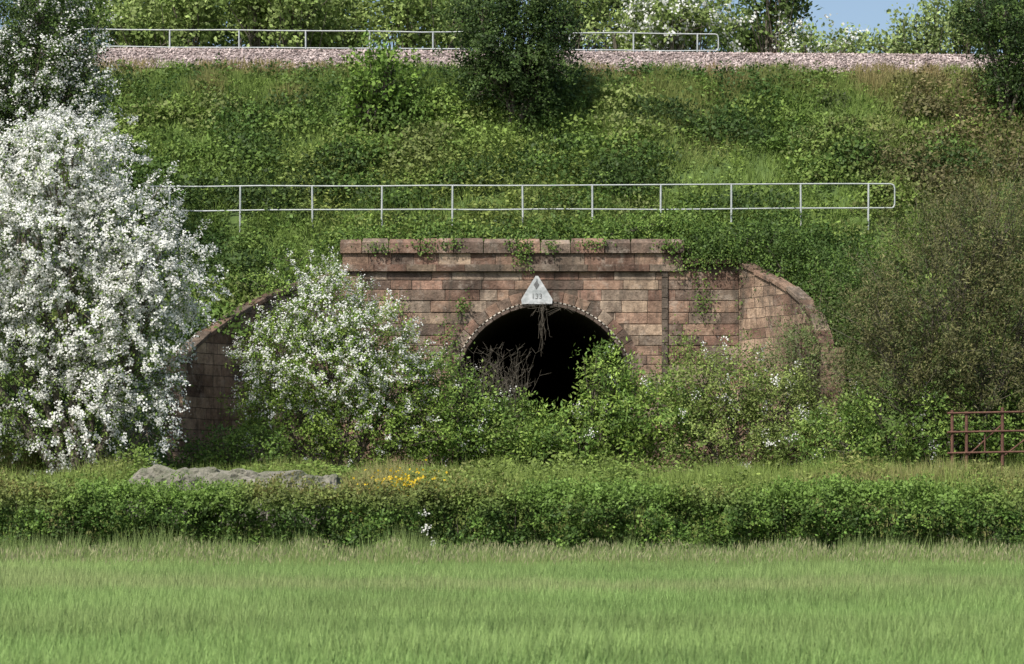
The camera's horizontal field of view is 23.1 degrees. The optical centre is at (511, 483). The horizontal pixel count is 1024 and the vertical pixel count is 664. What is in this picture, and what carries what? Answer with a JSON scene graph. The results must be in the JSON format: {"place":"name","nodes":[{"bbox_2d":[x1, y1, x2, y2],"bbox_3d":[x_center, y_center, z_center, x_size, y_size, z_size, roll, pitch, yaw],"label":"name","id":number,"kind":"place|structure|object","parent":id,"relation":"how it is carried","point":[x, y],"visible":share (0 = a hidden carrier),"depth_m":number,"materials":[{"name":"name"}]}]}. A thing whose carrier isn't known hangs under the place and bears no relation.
{"place":"outdoors","nodes":[
{"label":"outdoors","id":0,"kind":"place"},
{"bbox_2d":[0,0,1002,53],"label":"sky","id":1,"kind":"structure","parent":0,"point":[871,13],"materials":[{"name":"blue"}]},
{"bbox_2d":[0,515,1023,663],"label":"field grass","id":2,"kind":"structure","parent":0,"point":[317,604],"depth_m":36.82,"materials":[{"name":"green plant"}]},
{"bbox_2d":[0,55,1023,663],"bbox_3d":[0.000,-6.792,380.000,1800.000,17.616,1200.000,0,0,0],"label":"ground","id":3,"kind":"structure","parent":0,"point":[234,213],"depth_m":84.15,"materials":[{"name":"green plant"}]},
{"bbox_2d":[0,0,133,318],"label":"hawthorn tree","id":4,"kind":"object","parent":3,"relation":"on","point":[70,73],"visible":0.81,"depth_m":76.26,"materials":[{"name":"white plant"}]},
{"bbox_2d":[0,93,232,477],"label":"flowering hawthorn tree","id":5,"kind":"object","parent":3,"relation":"on","point":[70,222],"visible":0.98,"depth_m":68.21,"materials":[{"name":"white plant"}]},
{"bbox_2d":[158,412,300,469],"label":"hazel bush","id":6,"kind":"object","parent":3,"relation":"on","point":[246,458],"visible":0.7,"depth_m":71.14,"materials":[{"name":"green plant"}]},
{"bbox_2d":[122,464,346,538],"bbox_3d":[-6.960,0.542,62.810,5.666,2.029,1.568,0,0,0],"label":"rubble mound","id":7,"kind":"object","parent":3,"relation":"on","point":[156,472],"visible":0.22,"depth_m":62.38,"materials":[{"name":"grey stone"}]},
{"bbox_2d":[215,246,479,471],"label":"flowering hawthorn bush","id":8,"kind":"object","parent":3,"relation":"on","point":[362,380],"visible":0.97,"depth_m":73.31,"materials":[{"name":"white plant"}]},
{"bbox_2d":[319,14,426,137],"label":"young sycamore tree","id":9,"kind":"object","parent":3,"relation":"on","point":[382,70],"visible":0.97,"depth_m":87.61,"materials":[{"name":"green plant"}]},
{"bbox_2d":[76,28,718,51],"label":"metal railing","id":10,"kind":"object","parent":3,"relation":"on","point":[432,32],"visible":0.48,"depth_m":97.48,"materials":[{"name":"metal"}]},
{"bbox_2d":[350,459,447,525],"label":"yellow wildflowers","id":11,"kind":"object","parent":3,"relation":"on","point":[406,479],"visible":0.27,"depth_m":63.92,"materials":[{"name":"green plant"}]},
{"bbox_2d":[221,208,718,302],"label":"bramble thicket","id":12,"kind":"object","parent":3,"relation":"on","point":[302,260],"visible":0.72,"depth_m":80.44,"materials":[{"name":"green plant"}]},
{"bbox_2d":[379,336,566,468],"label":"elder bush","id":13,"kind":"object","parent":3,"relation":"on","point":[463,448],"visible":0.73,"depth_m":74.44,"materials":[{"name":"green plant"}]},
{"bbox_2d":[159,238,844,475],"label":"railway bridge portal","id":14,"kind":"object","parent":3,"relation":"on","point":[634,294],"visible":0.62,"depth_m":79.97,"materials":[{"name":"stone"}]},
{"bbox_2d":[521,276,552,303],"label":"bridge number sign","id":15,"kind":"object","parent":14,"relation":"attached to","point":[536,292],"visible":1,"depth_m":79.88,"materials":[{"name":"white metal"}]},
{"bbox_2d":[351,232,781,417],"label":"ivy","id":16,"kind":"object","parent":14,"relation":"attached to","point":[529,246],"visible":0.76,"depth_m":79.75,"materials":[{"name":"green plant"}]},
{"bbox_2d":[420,0,600,134],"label":"holly tree","id":17,"kind":"object","parent":3,"relation":"on","point":[508,59],"visible":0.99,"depth_m":87.46,"materials":[{"name":"green plant"}]},
{"bbox_2d":[0,65,1023,416],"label":"embankment scrub","id":18,"kind":"object","parent":3,"relation":"on","point":[246,153],"visible":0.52,"depth_m":85.08,"materials":[{"name":"green plant"}]},
{"bbox_2d":[0,465,1023,559],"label":"hedge","id":19,"kind":"object","parent":3,"relation":"on","point":[951,502],"visible":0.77,"depth_m":59.19,"materials":[{"name":"green plant"}]},
{"bbox_2d":[0,53,1023,478],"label":"embankment weeds","id":20,"kind":"object","parent":3,"relation":"on","point":[644,67],"visible":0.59,"depth_m":85.36,"materials":[{"name":"green plant"}]},
{"bbox_2d":[1,0,1022,53],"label":"distant trees","id":21,"kind":"object","parent":3,"relation":"on","point":[659,16],"visible":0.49,"depth_m":111.23,"materials":[{"name":"green plant"}]},
{"bbox_2d":[0,396,1023,554],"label":"rough meadow plants","id":22,"kind":"object","parent":3,"relation":"on","point":[714,476],"visible":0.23,"depth_m":66.49,"materials":[{"name":"green plant"}]},
{"bbox_2d":[142,183,894,235],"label":"metal railing","id":23,"kind":"object","parent":3,"relation":"on","point":[591,208],"visible":0.86,"depth_m":82.18,"materials":[{"name":"metal"}]},
{"bbox_2d":[30,47,1023,74],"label":"ballast","id":24,"kind":"structure","parent":3,"relation":"on","point":[844,60],"depth_m":92.48,"materials":[{"name":"gravel"}]},
{"bbox_2d":[457,326,734,472],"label":"elder bush","id":25,"kind":"object","parent":3,"relation":"on","point":[604,398],"visible":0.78,"depth_m":74.34,"materials":[{"name":"green plant"}]},
{"bbox_2d":[621,328,885,473],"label":"elder bush","id":26,"kind":"object","parent":3,"relation":"on","point":[761,440],"visible":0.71,"depth_m":74.30,"materials":[{"name":"green plant"}]},
{"bbox_2d":[663,209,921,374],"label":"bramble thicket","id":27,"kind":"object","parent":3,"relation":"on","point":[777,250],"visible":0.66,"depth_m":79.03,"materials":[{"name":"green plant"}]},
{"bbox_2d":[733,271,898,461],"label":"willow shrub","id":28,"kind":"object","parent":3,"relation":"on","point":[791,339],"visible":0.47,"depth_m":75.60,"materials":[{"name":"green plant"}]},
{"bbox_2d":[767,366,1023,470],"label":"hazel bush","id":29,"kind":"object","parent":3,"relation":"on","point":[880,447],"visible":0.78,"depth_m":69.41,"materials":[{"name":"green plant"}]},
{"bbox_2d":[777,128,1023,467],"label":"willow shrub","id":30,"kind":"object","parent":3,"relation":"on","point":[958,288],"visible":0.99,"depth_m":69.33,"materials":[{"name":"green plant"}]},
{"bbox_2d":[940,0,1023,125],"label":"roadside tree","id":31,"kind":"object","parent":3,"relation":"on","point":[1010,44],"visible":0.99,"depth_m":87.50,"materials":[{"name":"green plant"}]},
{"bbox_2d":[947,407,1023,469],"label":"rusty field gate","id":32,"kind":"structure","parent":3,"relation":"on","point":[966,432],"depth_m":67.96,"materials":[{"name":"metal"}]}
]}

